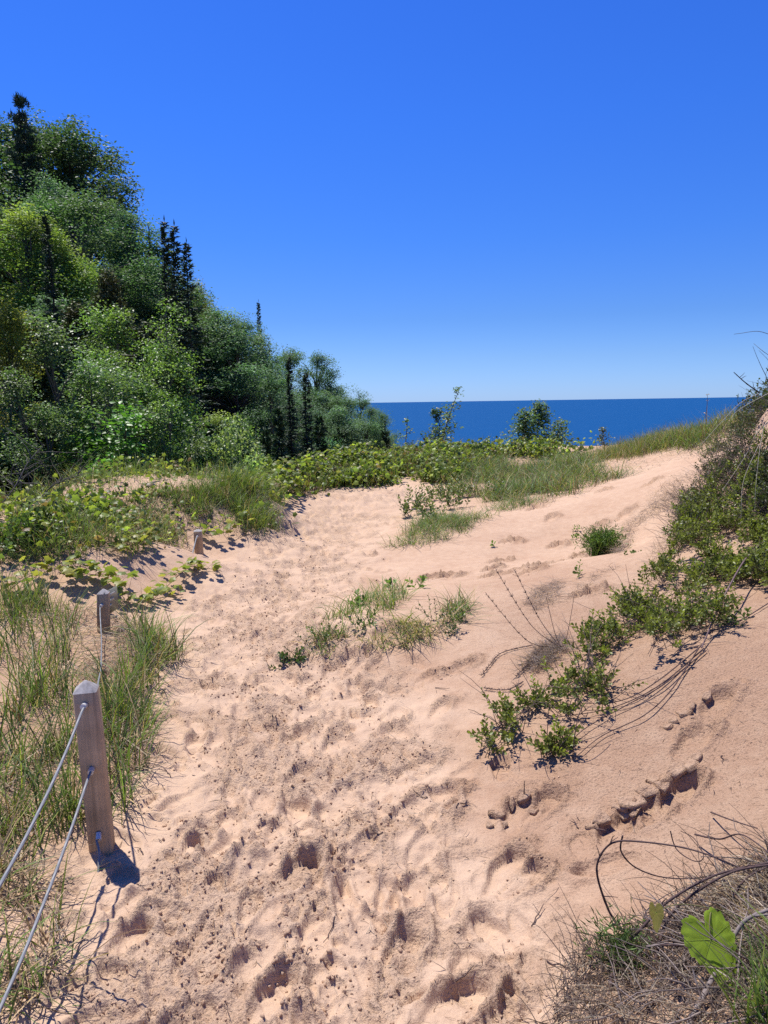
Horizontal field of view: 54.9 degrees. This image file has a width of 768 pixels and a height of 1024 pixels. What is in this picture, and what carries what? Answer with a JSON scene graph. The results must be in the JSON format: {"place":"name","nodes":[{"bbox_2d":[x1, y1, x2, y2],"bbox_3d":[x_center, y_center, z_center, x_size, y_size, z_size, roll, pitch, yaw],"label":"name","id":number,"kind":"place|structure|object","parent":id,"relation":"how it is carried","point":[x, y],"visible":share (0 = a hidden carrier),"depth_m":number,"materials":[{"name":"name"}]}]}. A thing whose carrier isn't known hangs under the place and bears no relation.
{"place":"outdoors","nodes":[
{"label":"outdoors","id":0,"kind":"place"},
{"bbox_2d":[0,793,164,1023],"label":"dune grass","id":1,"kind":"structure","parent":0,"point":[39,970],"depth_m":2.17,"materials":[{"name":"plant"}]},
{"bbox_2d":[0,555,218,858],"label":"dune grass","id":2,"kind":"structure","parent":0,"point":[146,638],"depth_m":3.75,"materials":[{"name":"plant"}]},
{"bbox_2d":[0,453,292,570],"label":"dune grass","id":3,"kind":"structure","parent":0,"point":[209,489],"depth_m":8.56,"materials":[{"name":"plant"}]},
{"bbox_2d":[0,448,337,559],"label":"dune grass","id":4,"kind":"structure","parent":0,"point":[113,470],"depth_m":9.21,"materials":[{"name":"plant"}]},
{"bbox_2d":[0,409,767,1023],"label":"sand dune","id":5,"kind":"structure","parent":0,"point":[602,773],"depth_m":3.05,"materials":[{"name":"sand"}]},
{"bbox_2d":[0,221,40,416],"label":"cedar tree","id":6,"kind":"object","parent":5,"relation":"on","point":[5,277],"visible":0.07,"depth_m":27.46,"materials":[{"name":"green plant"}]},
{"bbox_2d":[0,91,44,214],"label":"pine tree","id":7,"kind":"object","parent":5,"relation":"on","point":[18,116],"visible":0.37,"depth_m":43.06,"materials":[{"name":"green plant"}]},
{"bbox_2d":[0,501,50,558],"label":"leafy plant","id":8,"kind":"object","parent":5,"relation":"on","point":[7,543],"visible":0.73,"depth_m":6.26,"materials":[{"name":"green plant"}]},
{"bbox_2d":[0,294,64,491],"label":"leafy tree","id":9,"kind":"object","parent":5,"relation":"on","point":[8,345],"visible":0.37,"depth_m":12.81,"materials":[{"name":"green plant"}]},
{"bbox_2d":[0,426,66,494],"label":"leafy bush","id":10,"kind":"object","parent":5,"relation":"on","point":[9,468],"visible":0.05,"depth_m":11.75,"materials":[{"name":"green plant"}]},
{"bbox_2d":[0,415,74,505],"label":"leafy bush","id":11,"kind":"object","parent":5,"relation":"on","point":[39,436],"visible":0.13,"depth_m":11.75,"materials":[{"name":"green plant"}]},
{"bbox_2d":[0,311,87,480],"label":"cedar tree","id":12,"kind":"object","parent":5,"relation":"on","point":[45,387],"visible":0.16,"depth_m":14.58,"materials":[{"name":"green plant"}]},
{"bbox_2d":[0,411,90,502],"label":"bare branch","id":13,"kind":"object","parent":5,"relation":"on","point":[16,484],"visible":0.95,"depth_m":7.59,"materials":[{"name":"brown plant"}]},
{"bbox_2d":[0,246,96,412],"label":"aspen tree","id":14,"kind":"object","parent":5,"relation":"on","point":[60,270],"visible":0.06,"depth_m":25.38,"materials":[{"name":"green plant"}]},
{"bbox_2d":[0,201,99,406],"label":"leafy tree","id":15,"kind":"object","parent":5,"relation":"on","point":[23,228],"visible":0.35,"depth_m":25.41,"materials":[{"name":"green plant"}]},
{"bbox_2d":[0,235,108,426],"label":"leafy tree","id":16,"kind":"object","parent":5,"relation":"on","point":[83,268],"visible":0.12,"depth_m":25.84,"materials":[{"name":"green plant"}]},
{"bbox_2d":[2,550,107,588],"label":"grapevine","id":17,"kind":"object","parent":5,"relation":"on","point":[69,560],"visible":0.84,"depth_m":5.93,"materials":[{"name":"green plant"}]},
{"bbox_2d":[0,106,110,226],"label":"maple tree","id":18,"kind":"object","parent":5,"relation":"on","point":[36,123],"depth_m":48.36,"materials":[{"name":"green plant"}]},
{"bbox_2d":[0,364,114,506],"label":"birch tree","id":19,"kind":"object","parent":5,"relation":"on","point":[48,414],"visible":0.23,"depth_m":10.91,"materials":[{"name":"green plant"}]},
{"bbox_2d":[37,211,80,445],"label":"spruce tree","id":20,"kind":"object","parent":5,"relation":"on","point":[49,261],"visible":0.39,"depth_m":20.25,"materials":[{"name":"green plant"}]},
{"bbox_2d":[2,169,143,299],"bbox_3d":[-17.626,-10.762,38.773,8.678,13.577,7.855,2,9,19],"label":"aspen tree","id":21,"kind":"object","parent":5,"relation":"on","point":[48,184],"visible":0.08,"depth_m":37.80,"materials":[{"name":"green plant"}]},
{"bbox_2d":[0,113,155,267],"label":"maple tree","id":22,"kind":"object","parent":5,"relation":"on","point":[53,142],"visible":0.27,"depth_m":44.77,"materials":[{"name":"green plant"}]},
{"bbox_2d":[56,300,110,459],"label":"cedar tree","id":23,"kind":"object","parent":5,"relation":"on","point":[71,313],"visible":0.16,"depth_m":21.18,"materials":[{"name":"green plant"}]},
{"bbox_2d":[0,308,171,487],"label":"birch tree","id":24,"kind":"object","parent":5,"relation":"on","point":[111,378],"visible":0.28,"depth_m":11.82,"materials":[{"name":"green plant"}]},
{"bbox_2d":[28,138,144,315],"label":"maple tree","id":25,"kind":"object","parent":5,"relation":"on","point":[75,171],"visible":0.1,"depth_m":45.94,"materials":[{"name":"green plant"}]},
{"bbox_2d":[57,559,127,579],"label":"grapevine","id":26,"kind":"object","parent":5,"relation":"on","point":[77,572],"visible":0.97,"depth_m":5.92,"materials":[{"name":"green plant"}]},
{"bbox_2d":[72,680,114,854],"bbox_3d":[-1.042,1.096,2.696,0.102,1.000,0.110,-3,9,-13],"label":"wooden post","id":27,"kind":"object","parent":5,"relation":"on","point":[93,759],"visible":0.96,"depth_m":2.65,"materials":[{"name":"brown wood"}]},
{"bbox_2d":[0,707,84,887],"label":"steel cable","id":28,"kind":"object","parent":27,"relation":"attached to","point":[11,864],"visible":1,"depth_m":2.08,"materials":[{"name":"metal"}]},
{"bbox_2d":[0,771,91,1012],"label":"steel cable","id":29,"kind":"object","parent":27,"relation":"attached to","point":[11,982],"visible":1,"depth_m":2.06,"materials":[{"name":"metal"}]},
{"bbox_2d":[58,399,155,484],"bbox_3d":[-4.268,-0.670,11.268,1.604,2.069,2.301,-3,9,-13],"label":"hazel bush","id":30,"kind":"object","parent":5,"relation":"on","point":[122,419],"visible":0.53,"depth_m":11.00,"materials":[{"name":"green plant"}]},
{"bbox_2d":[97,586,117,632],"bbox_3d":[-1.981,0.856,5.272,0.119,0.655,0.226,-1,8,0],"label":"wooden post","id":31,"kind":"object","parent":5,"relation":"on","point":[106,601],"visible":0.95,"depth_m":5.18,"materials":[{"name":"brown wood"}]},
{"bbox_2d":[7,180,208,351],"bbox_3d":[-14.924,-9.272,36.367,10.430,13.142,9.728,-8,11,-39],"label":"aspen tree","id":32,"kind":"object","parent":5,"relation":"on","point":[91,208],"visible":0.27,"depth_m":35.04,"materials":[{"name":"green plant"}]},
{"bbox_2d":[87,266,137,408],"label":"cedar tree","id":33,"kind":"object","parent":5,"relation":"on","point":[110,290],"visible":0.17,"depth_m":24.01,"materials":[{"name":"green plant"}]},
{"bbox_2d":[95,564,138,610],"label":"grapevine","id":34,"kind":"object","parent":5,"relation":"on","point":[115,579],"visible":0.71,"depth_m":5.90,"materials":[{"name":"green plant"}]},
{"bbox_2d":[62,339,183,475],"bbox_3d":[-5.003,-0.658,14.288,2.612,5.318,2.685,-5,9,-25],"label":"birch tree","id":35,"kind":"object","parent":5,"relation":"on","point":[145,392],"visible":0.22,"depth_m":14.12,"materials":[{"name":"green plant"}]},
{"bbox_2d":[96,239,172,323],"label":"aspen tree","id":36,"kind":"object","parent":5,"relation":"on","point":[117,253],"visible":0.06,"depth_m":39.76,"materials":[{"name":"green plant"}]},
{"bbox_2d":[79,201,196,322],"bbox_3d":[-14.230,-9.718,40.781,7.182,14.262,7.527,3,9,25],"label":"aspen tree","id":37,"kind":"object","parent":5,"relation":"on","point":[128,217],"visible":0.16,"depth_m":39.70,"materials":[{"name":"green plant"}]},
{"bbox_2d":[69,297,210,467],"bbox_3d":[-5.312,-1.472,16.199,3.154,6.400,3.242,-1,8,-2],"label":"birch tree","id":38,"kind":"object","parent":5,"relation":"on","point":[112,318],"visible":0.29,"depth_m":15.85,"materials":[{"name":"green plant"}]},
{"bbox_2d":[90,258,201,364],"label":"aspen tree","id":39,"kind":"object","parent":5,"relation":"on","point":[125,271],"visible":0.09,"depth_m":37.19,"materials":[{"name":"green plant"}]},
{"bbox_2d":[129,317,172,432],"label":"tree","id":40,"kind":"object","parent":5,"relation":"on","point":[144,334],"visible":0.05,"depth_m":20.26,"materials":[{"name":"green plant"}]},
{"bbox_2d":[90,368,213,474],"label":"birch tree","id":41,"kind":"object","parent":5,"relation":"on","point":[168,454],"visible":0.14,"depth_m":13.98,"materials":[{"name":"green plant"}]},
{"bbox_2d":[0,453,334,568],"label":"grapevine cover","id":42,"kind":"object","parent":5,"relation":"on","point":[101,499],"visible":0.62,"depth_m":7.56,"materials":[{"name":"green plant"}]},
{"bbox_2d":[115,215,223,411],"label":"aspen tree","id":43,"kind":"object","parent":5,"relation":"on","point":[151,247],"visible":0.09,"depth_m":41.64,"materials":[{"name":"green plant"}]},
{"bbox_2d":[138,557,208,605],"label":"grapevine","id":44,"kind":"object","parent":5,"relation":"on","point":[185,566],"visible":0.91,"depth_m":6.58,"materials":[{"name":"green plant"}]},
{"bbox_2d":[143,340,205,474],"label":"cedar tree","id":45,"kind":"object","parent":5,"relation":"on","point":[184,391],"visible":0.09,"depth_m":17.07,"materials":[{"name":"green plant"}]},
{"bbox_2d":[155,217,199,451],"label":"spruce tree","id":46,"kind":"object","parent":5,"relation":"on","point":[169,293],"visible":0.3,"depth_m":24.55,"materials":[{"name":"green plant"}]},
{"bbox_2d":[166,220,206,460],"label":"spruce tree","id":47,"kind":"object","parent":5,"relation":"on","point":[178,250],"visible":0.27,"depth_m":25.30,"materials":[{"name":"green plant"}]},
{"bbox_2d":[132,306,247,435],"bbox_3d":[-10.128,-5.962,38.095,7.614,8.963,6.541,4,10,28],"label":"maple tree","id":48,"kind":"object","parent":5,"relation":"on","point":[201,349],"visible":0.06,"depth_m":36.41,"materials":[{"name":"green plant"}]},
{"bbox_2d":[172,239,221,454],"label":"spruce tree","id":49,"kind":"object","parent":5,"relation":"on","point":[191,287],"visible":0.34,"depth_m":27.23,"materials":[{"name":"green plant"}]},
{"bbox_2d":[160,406,238,477],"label":"leafy bush","id":50,"kind":"object","parent":5,"relation":"on","point":[181,438],"visible":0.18,"depth_m":14.70,"materials":[{"name":"green plant"}]},
{"bbox_2d":[196,409,271,468],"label":"leafy tree","id":51,"kind":"object","parent":5,"relation":"on","point":[217,421],"visible":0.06,"depth_m":20.62,"materials":[{"name":"green plant"}]},
{"bbox_2d":[198,415,271,472],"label":"leafy bush","id":52,"kind":"object","parent":5,"relation":"on","point":[230,444],"visible":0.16,"depth_m":15.46,"materials":[{"name":"green plant"}]},
{"bbox_2d":[185,306,286,441],"bbox_3d":[-8.516,-5.699,38.019,7.326,9.442,8.094,0,9,8],"label":"aspen tree","id":53,"kind":"object","parent":5,"relation":"on","point":[223,325],"visible":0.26,"depth_m":36.73,"materials":[{"name":"green plant"}]},
{"bbox_2d":[220,406,265,467],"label":"leafy bush","id":54,"kind":"object","parent":5,"relation":"on","point":[246,435],"visible":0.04,"depth_m":18.41,"materials":[{"name":"green plant"}]},
{"bbox_2d":[188,329,298,456],"bbox_3d":[-7.595,-4.592,36.588,6.856,8.722,6.542,-4,9,-22],"label":"aspen tree","id":55,"kind":"object","parent":5,"relation":"on","point":[223,357],"visible":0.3,"depth_m":35.98,"materials":[{"name":"green plant"}]},
{"bbox_2d":[0,435,499,558],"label":"vine stems","id":56,"kind":"object","parent":5,"relation":"on","point":[201,500],"visible":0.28,"depth_m":8.50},
{"bbox_2d":[231,311,292,406],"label":"aspen tree","id":57,"kind":"object","parent":5,"relation":"on","point":[248,326],"visible":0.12,"depth_m":48.50,"materials":[{"name":"green plant"}]},
{"bbox_2d":[270,400,291,464],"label":"fir sapling","id":58,"kind":"object","parent":5,"relation":"on","point":[280,428],"visible":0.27,"depth_m":21.84,"materials":[{"name":"green plant"}]},
{"bbox_2d":[233,365,342,457],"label":"aspen tree","id":59,"kind":"object","parent":5,"relation":"on","point":[270,386],"visible":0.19,"depth_m":33.25,"materials":[{"name":"green plant"}]},
{"bbox_2d":[280,357,302,465],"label":"spruce tree","id":60,"kind":"object","parent":5,"relation":"on","point":[289,445],"visible":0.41,"depth_m":30.69,"materials":[{"name":"green plant"}]},
{"bbox_2d":[262,344,335,429],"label":"aspen tree","id":61,"kind":"object","parent":5,"relation":"on","point":[293,355],"visible":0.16,"depth_m":52.04,"materials":[{"name":"green plant"}]},
{"bbox_2d":[292,370,319,458],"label":"spruce tree","id":62,"kind":"object","parent":5,"relation":"on","point":[305,437],"visible":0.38,"depth_m":29.70,"materials":[{"name":"green plant"}]},
{"bbox_2d":[310,409,330,470],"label":"fir sapling","id":63,"kind":"object","parent":5,"relation":"on","point":[315,427],"visible":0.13,"depth_m":23.83,"materials":[{"name":"green plant"}]},
{"bbox_2d":[286,610,361,661],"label":"grass clump","id":64,"kind":"object","parent":5,"relation":"on","point":[317,644],"visible":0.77,"depth_m":4.72,"materials":[{"name":"plant"}]},
{"bbox_2d":[290,349,357,413],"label":"aspen tree","id":65,"kind":"object","parent":5,"relation":"on","point":[318,363],"visible":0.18,"depth_m":55.82,"materials":[{"name":"green plant"}]},
{"bbox_2d":[288,404,365,463],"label":"aspen tree","id":66,"kind":"object","parent":5,"relation":"on","point":[346,425],"visible":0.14,"depth_m":38.77,"materials":[{"name":"green plant"}]},
{"bbox_2d":[321,392,364,436],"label":"aspen tree","id":67,"kind":"object","parent":5,"relation":"on","point":[348,402],"visible":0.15,"depth_m":51.82,"materials":[{"name":"green plant"}]},
{"bbox_2d":[314,573,430,624],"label":"grass clump","id":68,"kind":"object","parent":5,"relation":"on","point":[375,592],"visible":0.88,"depth_m":5.35,"materials":[{"name":"plant"}]},
{"bbox_2d":[349,416,396,453],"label":"aspen tree","id":69,"kind":"object","parent":5,"relation":"on","point":[369,428],"visible":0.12,"depth_m":43.92,"materials":[{"name":"green plant"}]},
{"bbox_2d":[344,600,449,651],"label":"grass clump","id":70,"kind":"object","parent":5,"relation":"on","point":[404,623],"visible":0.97,"depth_m":4.62,"materials":[{"name":"plant"}]},
{"bbox_2d":[243,430,600,503],"bbox_3d":[0.492,-1.016,14.452,3.498,0.856,10.346,7,11,42],"label":"grapevine cover","id":71,"kind":"object","parent":5,"relation":"on","point":[293,472],"visible":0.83,"depth_m":14.30,"materials":[{"name":"green plant"}]},
{"bbox_2d":[378,498,500,548],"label":"grass clump","id":72,"kind":"object","parent":5,"relation":"on","point":[456,521],"visible":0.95,"depth_m":8.89,"materials":[{"name":"plant"}]},
{"bbox_2d":[425,386,463,442],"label":"sapling","id":73,"kind":"object","parent":5,"relation":"on","point":[447,419],"visible":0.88,"depth_m":18.83,"materials":[{"name":"green plant"}]},
{"bbox_2d":[419,582,498,637],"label":"grass clump","id":74,"kind":"object","parent":5,"relation":"on","point":[465,606],"visible":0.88,"depth_m":4.97,"materials":[{"name":"plant"}]},
{"bbox_2d":[459,670,552,757],"bbox_3d":[0.546,0.873,3.356,0.415,0.341,0.622,-1,8,0],"label":"creeping shrub","id":75,"kind":"object","parent":5,"relation":"on","point":[507,712],"visible":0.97,"depth_m":3.30,"materials":[{"name":"green plant"}]},
{"bbox_2d":[476,484,553,512],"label":"grass clump","id":76,"kind":"object","parent":5,"relation":"on","point":[513,499],"visible":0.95,"depth_m":10.16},
{"bbox_2d":[500,407,545,446],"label":"lake bush","id":77,"kind":"object","parent":5,"relation":"on","point":[522,418],"visible":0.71,"depth_m":19.23,"materials":[{"name":"green plant"}]},
{"bbox_2d":[511,660,559,711],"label":"creeping shrub","id":78,"kind":"object","parent":5,"relation":"on","point":[532,697],"visible":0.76,"depth_m":3.48,"materials":[{"name":"green plant"}]},
{"bbox_2d":[515,398,557,443],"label":"lake bush","id":79,"kind":"object","parent":5,"relation":"on","point":[540,409],"visible":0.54,"depth_m":19.56,"materials":[{"name":"green plant"}]},
{"bbox_2d":[521,417,577,446],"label":"lake bush","id":80,"kind":"object","parent":5,"relation":"on","point":[559,434],"visible":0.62,"depth_m":18.99,"materials":[{"name":"green plant"}]},
{"bbox_2d":[512,682,619,759],"bbox_3d":[0.720,0.920,3.070,0.479,0.270,0.319,3,9,24],"label":"creeping shrub","id":81,"kind":"object","parent":5,"relation":"on","point":[567,739],"visible":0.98,"depth_m":3.10,"materials":[{"name":"green plant"}]},
{"bbox_2d":[529,615,665,725],"bbox_3d":[0.926,0.735,3.469,0.561,0.393,0.686,-1,8,0],"label":"creeping shrub","id":82,"kind":"object","parent":5,"relation":"on","point":[592,678],"visible":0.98,"depth_m":3.44,"materials":[{"name":"green plant"}]},
{"bbox_2d":[570,520,633,556],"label":"feathery plant","id":83,"kind":"object","parent":5,"relation":"on","point":[598,543],"visible":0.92,"depth_m":7.25,"materials":[{"name":"green plant"}]},
{"bbox_2d":[562,570,645,660],"bbox_3d":[1.433,0.591,4.275,0.470,0.288,1.352,6,11,40],"label":"creeping shrub","id":84,"kind":"object","parent":5,"relation":"on","point":[614,626],"visible":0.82,"depth_m":3.93,"materials":[{"name":"green plant"}]},
{"bbox_2d":[572,898,658,975],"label":"grass tuft","id":85,"kind":"object","parent":5,"relation":"on","point":[625,934],"visible":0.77,"depth_m":1.95,"materials":[{"name":"green plant"}]},
{"bbox_2d":[500,803,767,1023],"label":"root tangle","id":86,"kind":"object","parent":5,"relation":"on","point":[678,970],"visible":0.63,"depth_m":1.82,"materials":[{"name":"plant"}]},
{"bbox_2d":[685,908,767,1023],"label":"dead vine","id":87,"kind":"object","parent":86,"relation":"on","point":[736,932],"visible":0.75,"depth_m":1.63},
{"bbox_2d":[528,820,767,1023],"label":"dead grass","id":88,"kind":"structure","parent":5,"relation":"on","point":[688,992],"depth_m":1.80,"materials":[{"name":"plant"}]},
{"bbox_2d":[573,537,760,657],"bbox_3d":[1.788,0.440,4.372,0.938,0.410,2.014,5,10,34],"label":"creeping shrub","id":89,"kind":"object","parent":5,"relation":"on","point":[649,610],"visible":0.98,"depth_m":4.05,"materials":[{"name":"green plant"}]},
{"bbox_2d":[596,835,758,925],"bbox_3d":[0.800,1.057,2.053,0.421,0.270,0.042,3,9,25],"label":"dead vine","id":90,"kind":"object","parent":5,"relation":"on","point":[597,876],"visible":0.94,"depth_m":2.10,"materials":[{"name":"plant"}]},
{"bbox_2d":[608,862,767,995],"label":"dead vine","id":91,"kind":"object","parent":5,"relation":"on","point":[674,897],"visible":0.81,"depth_m":1.95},
{"bbox_2d":[649,902,746,988],"bbox_3d":[0.764,0.991,1.694,0.276,0.153,0.175,-1,8,0],"label":"grapevine","id":92,"kind":"object","parent":5,"relation":"on","point":[714,919],"visible":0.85,"depth_m":1.68,"materials":[{"name":"green plant"}]},
{"bbox_2d":[640,410,767,550],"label":"shrub","id":93,"kind":"object","parent":5,"relation":"on","point":[735,448],"visible":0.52,"depth_m":6.76,"materials":[{"name":"green plant"}]},
{"bbox_2d":[654,840,767,958],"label":"dead vine","id":94,"kind":"object","parent":5,"relation":"on","point":[708,884],"visible":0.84,"depth_m":1.94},
{"bbox_2d":[657,426,767,559],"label":"creeping shrub","id":95,"kind":"object","parent":5,"relation":"on","point":[717,518],"visible":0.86,"depth_m":5.75,"materials":[{"name":"green plant"}]},
{"bbox_2d":[685,418,741,458],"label":"creeping shrub","id":96,"kind":"object","parent":5,"relation":"on","point":[710,441],"visible":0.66,"depth_m":11.35,"materials":[{"name":"green plant"}]},
{"bbox_2d":[667,875,767,1023],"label":"grass clump","id":97,"kind":"object","parent":5,"relation":"on","point":[756,992],"visible":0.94,"depth_m":1.49,"materials":[{"name":"plant"}]},
{"bbox_2d":[675,501,767,585],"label":"creeping shrub","id":98,"kind":"object","parent":5,"relation":"on","point":[756,562],"visible":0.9,"depth_m":4.83,"materials":[{"name":"green plant"}]},
{"bbox_2d":[701,438,767,520],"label":"creeping shrub","id":99,"kind":"object","parent":5,"relation":"on","point":[765,478],"visible":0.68,"depth_m":5.76,"materials":[{"name":"green plant"}]},
{"bbox_2d":[710,368,767,447],"bbox_3d":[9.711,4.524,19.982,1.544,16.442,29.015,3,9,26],"label":"creeping shrub","id":100,"kind":"object","parent":5,"relation":"on","point":[756,404],"visible":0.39,"depth_m":7.90,"materials":[{"name":"green plant"}]},
{"bbox_2d":[0,0,767,402],"label":"sky","id":101,"kind":"structure","parent":0,"point":[496,200],"materials":[{"name":"blue"}]},
{"bbox_2d":[81,581,767,1023],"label":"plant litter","id":102,"kind":"object","parent":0,"point":[367,839],"visible":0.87,"depth_m":2.66,"materials":[{"name":"brown plant"}]},
{"bbox_2d":[284,402,752,502],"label":"dune grass","id":103,"kind":"structure","parent":0,"point":[570,470],"depth_m":13.30,"materials":[{"name":"plant"}]},
{"bbox_2d":[499,622,585,672],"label":"dead grass","id":104,"kind":"structure","parent":0,"point":[540,655],"depth_m":4.05,"materials":[{"name":"plant"}]},
{"bbox_2d":[520,572,571,610],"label":"dead grass","id":105,"kind":"structure","parent":0,"point":[547,592],"depth_m":5.30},
{"bbox_2d":[347,397,754,446],"bbox_3d":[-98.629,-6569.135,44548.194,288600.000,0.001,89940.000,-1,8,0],"label":"lake water","id":106,"kind":"structure","parent":0,"point":[624,418],"depth_m":2186.02,"materials":[{"name":"liquid"}]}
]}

